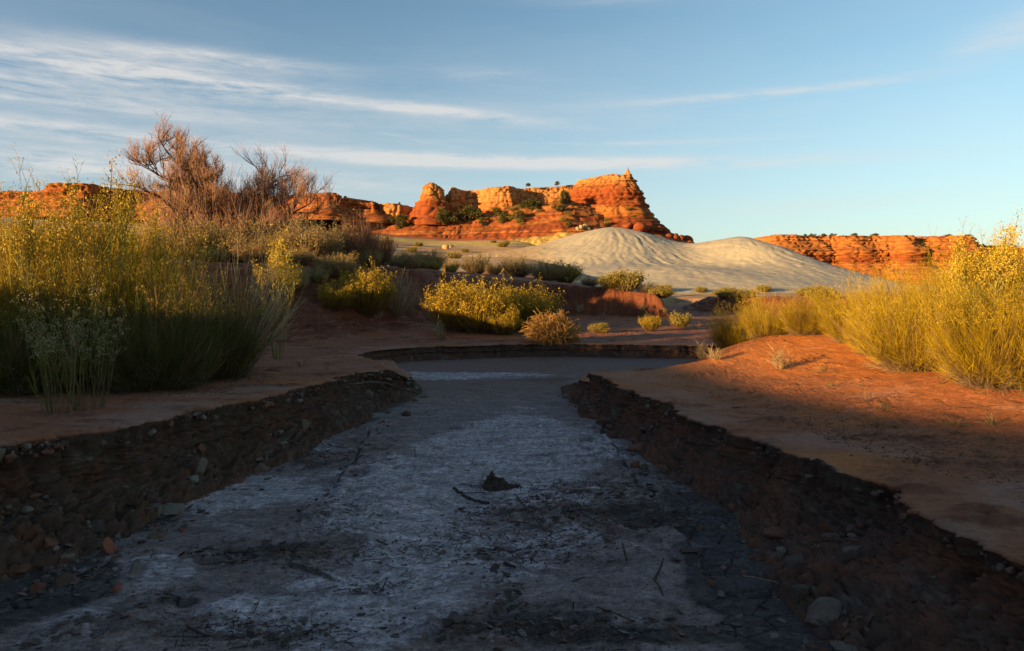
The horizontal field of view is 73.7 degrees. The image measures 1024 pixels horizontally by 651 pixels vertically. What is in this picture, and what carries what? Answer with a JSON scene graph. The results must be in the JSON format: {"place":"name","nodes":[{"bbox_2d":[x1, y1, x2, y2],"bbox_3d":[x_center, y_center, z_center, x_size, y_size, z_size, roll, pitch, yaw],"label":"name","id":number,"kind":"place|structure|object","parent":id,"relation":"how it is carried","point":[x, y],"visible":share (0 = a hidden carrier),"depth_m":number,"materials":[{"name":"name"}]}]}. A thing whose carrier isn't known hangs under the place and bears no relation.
{"place":"outdoors","nodes":[
{"label":"outdoors","id":0,"kind":"place"},
{"bbox_2d":[0,182,413,232],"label":"cliff","id":1,"kind":"structure","parent":0,"point":[378,212],"depth_m":144.60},
{"bbox_2d":[0,217,1023,650],"bbox_3d":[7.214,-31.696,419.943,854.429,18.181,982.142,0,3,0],"label":"ground","id":2,"kind":"structure","parent":0,"point":[520,395],"depth_m":4.91,"materials":[{"name":"soil"}]},
{"bbox_2d":[0,172,81,322],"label":"flower stalk plant","id":3,"kind":"object","parent":2,"relation":"on","point":[28,230],"visible":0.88,"depth_m":7.03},
{"bbox_2d":[10,272,102,414],"bbox_3d":[-3.508,0.127,5.245,0.615,1.169,0.682,-1,4,-23],"label":"stalk plant","id":4,"kind":"object","parent":2,"relation":"on","point":[45,352],"visible":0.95,"depth_m":5.21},
{"bbox_2d":[0,232,128,398],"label":"rabbitbrush","id":5,"kind":"object","parent":2,"relation":"on","point":[13,362],"visible":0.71,"depth_m":6.21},
{"bbox_2d":[43,287,129,410],"bbox_3d":[-3.377,0.197,5.421,0.596,1.005,0.486,0,3,4],"label":"stalk plant","id":6,"kind":"object","parent":2,"relation":"on","point":[98,359],"visible":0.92,"depth_m":5.45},
{"bbox_2d":[49,150,145,311],"bbox_3d":[-4.639,-0.651,7.705,0.782,2.683,0.982,0,3,7],"label":"flower stalk plant","id":7,"kind":"object","parent":2,"relation":"on","point":[126,206],"visible":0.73,"depth_m":7.68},
{"bbox_2d":[0,175,203,352],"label":"rabbitbrush","id":8,"kind":"object","parent":2,"relation":"on","point":[55,284],"visible":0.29,"depth_m":7.25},
{"bbox_2d":[0,155,211,306],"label":"rabbitbrush","id":9,"kind":"object","parent":2,"relation":"on","point":[142,217],"visible":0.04,"depth_m":9.46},
{"bbox_2d":[0,201,216,387],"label":"rabbitbrush","id":10,"kind":"object","parent":2,"relation":"on","point":[72,300],"visible":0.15,"depth_m":7.06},
{"bbox_2d":[101,537,117,554],"bbox_3d":[-2.411,1.346,4.076,0.086,0.174,0.086,1,3,11],"label":"stone","id":11,"kind":"object","parent":2,"relation":"on","point":[109,547],"visible":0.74,"depth_m":4.05,"materials":[{"name":"stone"}]},
{"bbox_2d":[0,142,234,338],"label":"rabbitbrush","id":12,"kind":"object","parent":2,"relation":"on","point":[153,273],"visible":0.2,"depth_m":7.96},
{"bbox_2d":[104,194,172,303],"bbox_3d":[-4.700,-0.505,8.562,0.762,2.349,0.710,0,3,7],"label":"flower stalk plant","id":13,"kind":"object","parent":2,"relation":"on","point":[154,241],"visible":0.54,"depth_m":8.62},
{"bbox_2d":[50,202,243,393],"bbox_3d":[-3.640,-0.170,6.927,1.684,2.140,1.758,2,4,34],"label":"rabbitbrush","id":14,"kind":"object","parent":2,"relation":"on","point":[158,365],"visible":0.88,"depth_m":6.68,"materials":[{"name":"plant"}]},
{"bbox_2d":[131,224,190,257],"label":"sagebrush","id":15,"kind":"object","parent":2,"relation":"on","point":[150,239],"visible":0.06,"depth_m":22.73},
{"bbox_2d":[162,259,215,341],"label":"stalk plant","id":16,"kind":"object","parent":2,"relation":"on","point":[192,295],"visible":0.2,"depth_m":7.81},
{"bbox_2d":[142,213,236,259],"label":"sagebrush","id":17,"kind":"object","parent":2,"relation":"on","point":[183,241],"visible":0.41,"depth_m":20.76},
{"bbox_2d":[129,234,291,380],"bbox_3d":[-3.630,-0.087,8.009,1.669,1.953,1.645,2,4,30],"label":"rabbitbrush","id":18,"kind":"object","parent":2,"relation":"on","point":[238,358],"visible":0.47,"depth_m":7.89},
{"bbox_2d":[197,245,232,262],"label":"sagebrush","id":19,"kind":"object","parent":2,"relation":"on","point":[219,254],"visible":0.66,"depth_m":18.30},
{"bbox_2d":[102,111,340,260],"bbox_3d":[-9.605,-4.848,23.613,7.669,5.628,5.926,0,3,0],"label":"saltcedar tree","id":20,"kind":"object","parent":2,"relation":"on","point":[197,171],"visible":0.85,"depth_m":23.05,"materials":[{"name":"plant"}]},
{"bbox_2d":[182,212,277,262],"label":"sagebrush","id":21,"kind":"object","parent":2,"relation":"on","point":[223,243],"visible":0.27,"depth_m":21.22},
{"bbox_2d":[187,234,305,363],"bbox_3d":[-3.693,-0.332,9.529,1.560,1.990,1.445,-3,4,-39],"label":"dried weed","id":22,"kind":"object","parent":2,"relation":"on","point":[275,304],"visible":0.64,"depth_m":9.56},
{"bbox_2d":[228,227,294,262],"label":"sagebrush","id":23,"kind":"object","parent":2,"relation":"on","point":[259,247],"visible":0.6,"depth_m":20.43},
{"bbox_2d":[250,221,304,358],"bbox_3d":[-3.888,-0.567,11.522,0.943,2.405,0.751,2,4,28],"label":"flower stalk plant","id":24,"kind":"object","parent":2,"relation":"on","point":[281,265],"visible":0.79,"depth_m":11.50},
{"bbox_2d":[275,273,309,291],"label":"sagebrush","id":25,"kind":"object","parent":2,"relation":"on","point":[301,286],"visible":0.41,"depth_m":17.68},
{"bbox_2d":[277,265,310,281],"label":"sagebrush","id":26,"kind":"object","parent":2,"relation":"on","point":[305,275],"visible":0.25,"depth_m":17.94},
{"bbox_2d":[232,204,357,256],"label":"sagebrush","id":27,"kind":"object","parent":2,"relation":"on","point":[299,217],"visible":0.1,"depth_m":22.45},
{"bbox_2d":[283,245,314,265],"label":"sagebrush","id":28,"kind":"object","parent":2,"relation":"on","point":[303,258],"visible":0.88,"depth_m":19.45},
{"bbox_2d":[276,214,351,261],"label":"sagebrush","id":29,"kind":"object","parent":2,"relation":"on","point":[327,241],"visible":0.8,"depth_m":20.40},
{"bbox_2d":[304,263,331,283],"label":"sagebrush","id":30,"kind":"object","parent":2,"relation":"on","point":[316,275],"visible":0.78,"depth_m":18.73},
{"bbox_2d":[312,256,335,270],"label":"sagebrush","id":31,"kind":"object","parent":2,"relation":"on","point":[318,261],"visible":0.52,"depth_m":19.41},
{"bbox_2d":[298,218,356,262],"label":"sagebrush","id":32,"kind":"object","parent":2,"relation":"on","point":[342,229],"visible":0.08,"depth_m":21.90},
{"bbox_2d":[316,276,358,309],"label":"rabbitbrush","id":33,"kind":"object","parent":2,"relation":"on","point":[333,300],"visible":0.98,"depth_m":17.86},
{"bbox_2d":[312,250,364,277],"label":"sagebrush","id":34,"kind":"object","parent":2,"relation":"on","point":[349,263],"visible":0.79,"depth_m":19.44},
{"bbox_2d":[335,205,383,264],"bbox_3d":[-4.859,-2.901,21.835,1.651,2.038,1.650,-1,3,-17],"label":"saltcedar sapling","id":35,"kind":"object","parent":2,"relation":"on","point":[366,239],"visible":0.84,"depth_m":21.64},
{"bbox_2d":[0,341,722,577],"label":"wash bank","id":36,"kind":"structure","parent":2,"relation":"on","point":[229,439],"depth_m":5.22,"materials":[{"name":"soil"}]},
{"bbox_2d":[86,519,106,533],"bbox_3d":[-2.626,1.281,4.293,0.148,0.113,0.133,-2,4,-26],"label":"stone","id":37,"kind":"object","parent":36,"relation":"on","point":[99,526],"visible":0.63,"depth_m":4.28,"materials":[{"name":"stone"}]},
{"bbox_2d":[192,458,207,474],"bbox_3d":[-2.439,1.103,5.300,0.146,0.150,0.138,-2,4,-25],"label":"stone","id":38,"kind":"object","parent":36,"relation":"on","point":[202,463],"visible":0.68,"depth_m":5.28,"materials":[{"name":"stone"}]},
{"bbox_2d":[0,371,427,594],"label":"rubble","id":39,"kind":"object","parent":36,"relation":"on","point":[163,511],"visible":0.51,"depth_m":4.46,"materials":[{"name":"stone"}]},
{"bbox_2d":[294,419,310,430],"bbox_3d":[-2.158,1.030,7.018,0.194,0.144,0.178,2,4,35],"label":"stone","id":40,"kind":"object","parent":36,"relation":"on","point":[304,424],"visible":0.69,"depth_m":6.98,"materials":[{"name":"stone"}]},
{"bbox_2d":[336,254,398,314],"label":"rabbitbrush","id":41,"kind":"object","parent":2,"relation":"on","point":[374,291],"visible":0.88,"depth_m":18.42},
{"bbox_2d":[351,246,384,266],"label":"sagebrush","id":42,"kind":"object","parent":2,"relation":"on","point":[376,256],"visible":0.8,"depth_m":21.67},
{"bbox_2d":[370,222,399,265],"bbox_3d":[-4.611,-2.804,23.882,1.384,1.614,1.342,2,4,35],"label":"saltcedar sapling","id":43,"kind":"object","parent":2,"relation":"on","point":[386,255],"visible":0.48,"depth_m":23.68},
{"bbox_2d":[352,381,420,393],"bbox_3d":[-1.505,0.792,8.455,0.066,0.547,2.826,0,3,7],"label":"root","id":44,"kind":"object","parent":2,"relation":"on","point":[380,382],"visible":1,"depth_m":7.95,"materials":[{"name":"brown wood"}]},
{"bbox_2d":[0,393,778,650],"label":"debris","id":45,"kind":"object","parent":2,"relation":"on","point":[453,616],"visible":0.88,"depth_m":3.65,"materials":[{"name":"soil"}]},
{"bbox_2d":[386,268,421,317],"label":"dried weed","id":46,"kind":"object","parent":2,"relation":"on","point":[398,312],"visible":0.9,"depth_m":19.44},
{"bbox_2d":[391,251,425,268],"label":"sagebrush","id":47,"kind":"object","parent":2,"relation":"on","point":[404,263],"visible":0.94,"depth_m":23.26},
{"bbox_2d":[400,250,435,268],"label":"sagebrush","id":48,"kind":"object","parent":2,"relation":"on","point":[423,266],"visible":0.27,"depth_m":27.40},
{"bbox_2d":[412,248,449,263],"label":"sagebrush","id":49,"kind":"object","parent":2,"relation":"on","point":[438,259],"visible":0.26,"depth_m":28.30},
{"bbox_2d":[425,260,442,269],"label":"desert shrub","id":50,"kind":"object","parent":2,"relation":"on","point":[433,265],"visible":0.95,"depth_m":26.42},
{"bbox_2d":[428,316,448,339],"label":"dried weed","id":51,"kind":"object","parent":2,"relation":"on","point":[439,330],"visible":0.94,"depth_m":16.26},
{"bbox_2d":[441,257,460,269],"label":"sagebrush","id":52,"kind":"object","parent":2,"relation":"on","point":[450,263],"visible":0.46,"depth_m":32.28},
{"bbox_2d":[420,269,484,332],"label":"rabbitbrush","id":53,"kind":"object","parent":2,"relation":"on","point":[440,308],"visible":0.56,"depth_m":18.19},
{"bbox_2d":[446,251,462,258],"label":"desert shrub","id":54,"kind":"object","parent":2,"relation":"on","point":[455,255],"visible":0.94,"depth_m":76.23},
{"bbox_2d":[452,487,489,503],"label":"curved branch","id":55,"kind":"object","parent":2,"relation":"on","point":[457,491],"visible":1,"depth_m":4.99,"materials":[{"name":"brown wood"}]},
{"bbox_2d":[460,251,492,273],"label":"sagebrush","id":56,"kind":"object","parent":2,"relation":"on","point":[477,267],"visible":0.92,"depth_m":32.15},
{"bbox_2d":[445,269,520,333],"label":"rabbitbrush","id":57,"kind":"object","parent":2,"relation":"on","point":[482,305],"visible":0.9,"depth_m":17.75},
{"bbox_2d":[483,262,503,274],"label":"sagebrush","id":58,"kind":"object","parent":2,"relation":"on","point":[495,269],"visible":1,"depth_m":31.54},
{"bbox_2d":[459,470,540,495],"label":"root clump","id":59,"kind":"object","parent":2,"relation":"on","point":[493,483],"visible":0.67,"depth_m":5.29,"materials":[{"name":"brown wood"}]},
{"bbox_2d":[483,300,524,334],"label":"rabbitbrush","id":60,"kind":"object","parent":2,"relation":"on","point":[509,326],"visible":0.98,"depth_m":17.47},
{"bbox_2d":[497,253,532,276],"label":"sagebrush","id":61,"kind":"object","parent":2,"relation":"on","point":[510,268],"visible":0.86,"depth_m":32.61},
{"bbox_2d":[490,274,566,330],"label":"rabbitbrush","id":62,"kind":"object","parent":2,"relation":"on","point":[527,308],"visible":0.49,"depth_m":18.73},
{"bbox_2d":[367,168,693,244],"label":"mesa","id":63,"kind":"structure","parent":2,"relation":"on","point":[595,202],"depth_m":141.70,"materials":[{"name":"stone"}]},
{"bbox_2d":[394,214,410,228],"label":"juniper","id":64,"kind":"object","parent":63,"relation":"on","point":[400,223],"visible":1,"depth_m":141.60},
{"bbox_2d":[435,209,455,223],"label":"juniper","id":65,"kind":"object","parent":63,"relation":"on","point":[441,216],"visible":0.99,"depth_m":140.72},
{"bbox_2d":[444,211,458,225],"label":"juniper","id":66,"kind":"object","parent":63,"relation":"on","point":[453,218],"visible":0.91,"depth_m":141.49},
{"bbox_2d":[455,205,481,222],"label":"juniper","id":67,"kind":"object","parent":63,"relation":"on","point":[466,213],"visible":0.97,"depth_m":142.09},
{"bbox_2d":[497,210,507,221],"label":"juniper","id":68,"kind":"object","parent":63,"relation":"on","point":[503,214],"visible":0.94,"depth_m":139.76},
{"bbox_2d":[511,210,524,220],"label":"juniper","id":69,"kind":"object","parent":63,"relation":"on","point":[520,214],"visible":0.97,"depth_m":138.23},
{"bbox_2d":[519,198,542,210],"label":"juniper","id":70,"kind":"object","parent":63,"relation":"on","point":[529,204],"visible":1,"depth_m":141.27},
{"bbox_2d":[553,189,571,204],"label":"juniper","id":71,"kind":"object","parent":63,"relation":"on","point":[565,196],"visible":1,"depth_m":140.09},
{"bbox_2d":[635,222,646,231],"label":"boulder","id":72,"kind":"object","parent":63,"relation":"on","point":[641,226],"visible":0.91,"depth_m":135.75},
{"bbox_2d":[523,257,569,280],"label":"sagebrush","id":73,"kind":"object","parent":2,"relation":"on","point":[554,271],"visible":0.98,"depth_m":30.94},
{"bbox_2d":[72,347,1023,650],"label":"debris","id":74,"kind":"object","parent":2,"relation":"on","point":[432,545],"visible":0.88,"depth_m":4.17,"materials":[{"name":"stone"}]},
{"bbox_2d":[518,308,583,346],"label":"tumbleweed","id":75,"kind":"object","parent":2,"relation":"on","point":[551,328],"visible":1,"depth_m":15.41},
{"bbox_2d":[550,260,583,282],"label":"desert shrub","id":76,"kind":"object","parent":2,"relation":"on","point":[572,274],"visible":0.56,"depth_m":31.94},
{"bbox_2d":[579,275,597,286],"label":"sagebrush","id":77,"kind":"object","parent":2,"relation":"on","point":[590,282],"visible":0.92,"depth_m":29.45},
{"bbox_2d":[568,487,623,491],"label":"pale branch","id":78,"kind":"object","parent":2,"relation":"on","point":[578,489],"visible":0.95,"depth_m":5.09,"materials":[{"name":"grey wood"}]},
{"bbox_2d":[587,323,609,332],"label":"desert shrub","id":79,"kind":"object","parent":2,"relation":"on","point":[593,326],"visible":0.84,"depth_m":18.11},
{"bbox_2d":[594,272,626,287],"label":"desert shrub","id":80,"kind":"object","parent":2,"relation":"on","point":[603,281],"visible":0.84,"depth_m":25.31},
{"bbox_2d":[606,266,648,291],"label":"desert shrub","id":81,"kind":"object","parent":2,"relation":"on","point":[632,282],"visible":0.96,"depth_m":25.13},
{"bbox_2d":[635,281,657,292],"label":"sagebrush","id":82,"kind":"object","parent":2,"relation":"on","point":[644,288],"visible":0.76,"depth_m":25.25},
{"bbox_2d":[638,314,662,330],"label":"rabbitbrush","id":83,"kind":"object","parent":2,"relation":"on","point":[650,324],"visible":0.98,"depth_m":18.53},
{"bbox_2d":[646,285,676,297],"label":"desert shrub","id":84,"kind":"object","parent":2,"relation":"on","point":[666,292],"visible":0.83,"depth_m":24.64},
{"bbox_2d":[668,311,691,327],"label":"desert shrub","id":85,"kind":"object","parent":2,"relation":"on","point":[677,321],"visible":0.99,"depth_m":19.73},
{"bbox_2d":[680,546,700,554],"bbox_3d":[1.028,1.305,3.934,0.124,0.063,0.090,-1,4,-23],"label":"stone","id":86,"kind":"object","parent":2,"relation":"on","point":[689,549],"visible":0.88,"depth_m":3.91,"materials":[{"name":"stone"}]},
{"bbox_2d":[693,340,709,358],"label":"dried weed","id":87,"kind":"object","parent":2,"relation":"on","point":[702,354],"visible":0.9,"depth_m":11.13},
{"bbox_2d":[706,343,725,360],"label":"dried weed","id":88,"kind":"object","parent":2,"relation":"on","point":[717,354],"visible":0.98,"depth_m":9.71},
{"bbox_2d":[715,289,733,298],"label":"desert shrub","id":89,"kind":"object","parent":2,"relation":"on","point":[722,294],"visible":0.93,"depth_m":28.33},
{"bbox_2d":[700,295,770,349],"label":"rabbitbrush","id":90,"kind":"object","parent":2,"relation":"on","point":[727,337],"visible":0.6,"depth_m":12.09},
{"bbox_2d":[728,287,759,299],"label":"desert shrub","id":91,"kind":"object","parent":2,"relation":"on","point":[738,294],"visible":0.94,"depth_m":27.55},
{"bbox_2d":[756,283,773,291],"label":"desert shrub","id":92,"kind":"object","parent":2,"relation":"on","point":[759,288],"visible":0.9,"depth_m":56.67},
{"bbox_2d":[729,283,810,338],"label":"rabbitbrush","id":93,"kind":"object","parent":2,"relation":"on","point":[764,320],"visible":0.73,"depth_m":11.44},
{"bbox_2d":[766,343,797,369],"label":"dried weed","id":94,"kind":"object","parent":2,"relation":"on","point":[782,363],"visible":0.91,"depth_m":8.46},
{"bbox_2d":[560,370,1023,650],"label":"wash bank","id":95,"kind":"structure","parent":2,"relation":"on","point":[914,555],"depth_m":3.98,"materials":[{"name":"soil"}]},
{"bbox_2d":[558,375,1023,650],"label":"rubble","id":96,"kind":"object","parent":95,"relation":"on","point":[776,533],"visible":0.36,"depth_m":4.01,"materials":[{"name":"stone"}]},
{"bbox_2d":[785,584,809,604],"bbox_3d":[1.420,1.334,3.389,0.106,0.117,0.113,3,4,42],"label":"stone","id":97,"kind":"object","parent":2,"relation":"on","point":[797,593],"visible":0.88,"depth_m":3.35,"materials":[{"name":"stone"}]},
{"bbox_2d":[767,283,843,335],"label":"rabbitbrush","id":98,"kind":"object","parent":2,"relation":"on","point":[799,324],"visible":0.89,"depth_m":10.65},
{"bbox_2d":[804,597,841,626],"bbox_3d":[1.468,1.364,3.231,0.178,0.172,0.156,1,3,12],"label":"boulder","id":99,"kind":"object","parent":2,"relation":"on","point":[830,608],"visible":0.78,"depth_m":3.19,"materials":[{"name":"stone"}]},
{"bbox_2d":[804,283,841,301],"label":"desert shrub","id":100,"kind":"object","parent":2,"relation":"on","point":[822,291],"visible":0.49,"depth_m":25.67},
{"bbox_2d":[801,267,877,332],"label":"rabbitbrush","id":101,"kind":"object","parent":2,"relation":"on","point":[838,306],"visible":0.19,"depth_m":11.84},
{"bbox_2d":[830,640,858,650],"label":"stone","id":102,"kind":"object","parent":2,"relation":"on","point":[838,645],"visible":1,"depth_m":2.99,"materials":[{"name":"stone"}]},
{"bbox_2d":[806,281,903,343],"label":"rabbitbrush","id":103,"kind":"object","parent":2,"relation":"on","point":[831,329],"visible":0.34,"depth_m":9.62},
{"bbox_2d":[832,292,925,357],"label":"rabbitbrush","id":104,"kind":"object","parent":2,"relation":"on","point":[847,338],"visible":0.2,"depth_m":8.68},
{"bbox_2d":[753,234,1023,286],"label":"mesa","id":105,"kind":"structure","parent":2,"relation":"on","point":[863,251],"depth_m":276.63,"materials":[{"name":"stone"}]},
{"bbox_2d":[844,246,950,315],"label":"rabbitbrush","id":106,"kind":"object","parent":2,"relation":"on","point":[884,294],"visible":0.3,"depth_m":10.50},
{"bbox_2d":[819,248,1023,373],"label":"rabbitbrush","id":107,"kind":"object","parent":2,"relation":"on","point":[894,349],"visible":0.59,"depth_m":7.50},
{"bbox_2d":[872,216,1023,338],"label":"rabbitbrush","id":108,"kind":"object","parent":2,"relation":"on","point":[927,300],"visible":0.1,"depth_m":8.10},
{"bbox_2d":[932,247,984,319],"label":"flower stalk plant","id":109,"kind":"object","parent":2,"relation":"on","point":[947,274],"visible":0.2,"depth_m":7.38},
{"bbox_2d":[903,225,1023,395],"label":"rabbitbrush","id":110,"kind":"object","parent":2,"relation":"on","point":[963,369],"visible":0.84,"depth_m":6.28,"materials":[{"name":"plant"}]},
{"bbox_2d":[924,235,1023,395],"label":"rabbitbrush","id":111,"kind":"object","parent":2,"relation":"on","point":[1003,322],"visible":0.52,"depth_m":6.16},
{"bbox_2d":[936,229,1023,311],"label":"rabbitbrush","id":112,"kind":"object","parent":2,"relation":"on","point":[997,266],"visible":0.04,"depth_m":7.92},
{"bbox_2d":[942,219,1023,336],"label":"flower stalk plant","id":113,"kind":"object","parent":2,"relation":"on","point":[962,271],"visible":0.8,"depth_m":6.54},
{"bbox_2d":[977,412,1015,427],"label":"grass tuft","id":114,"kind":"object","parent":2,"relation":"on","point":[991,420],"visible":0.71,"depth_m":5.45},
{"bbox_2d":[972,205,1023,315],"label":"flower stalk plant","id":115,"kind":"object","parent":2,"relation":"on","point":[1013,246],"visible":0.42,"depth_m":6.88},
{"bbox_2d":[0,0,1023,247],"label":"sky","id":116,"kind":"structure","parent":0,"point":[730,118],"materials":[{"name":"blue"}]},
{"bbox_2d":[462,227,938,293],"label":"badland hill","id":117,"kind":"structure","parent":0,"point":[744,263],"depth_m":77.18,"materials":[{"name":"soil"}]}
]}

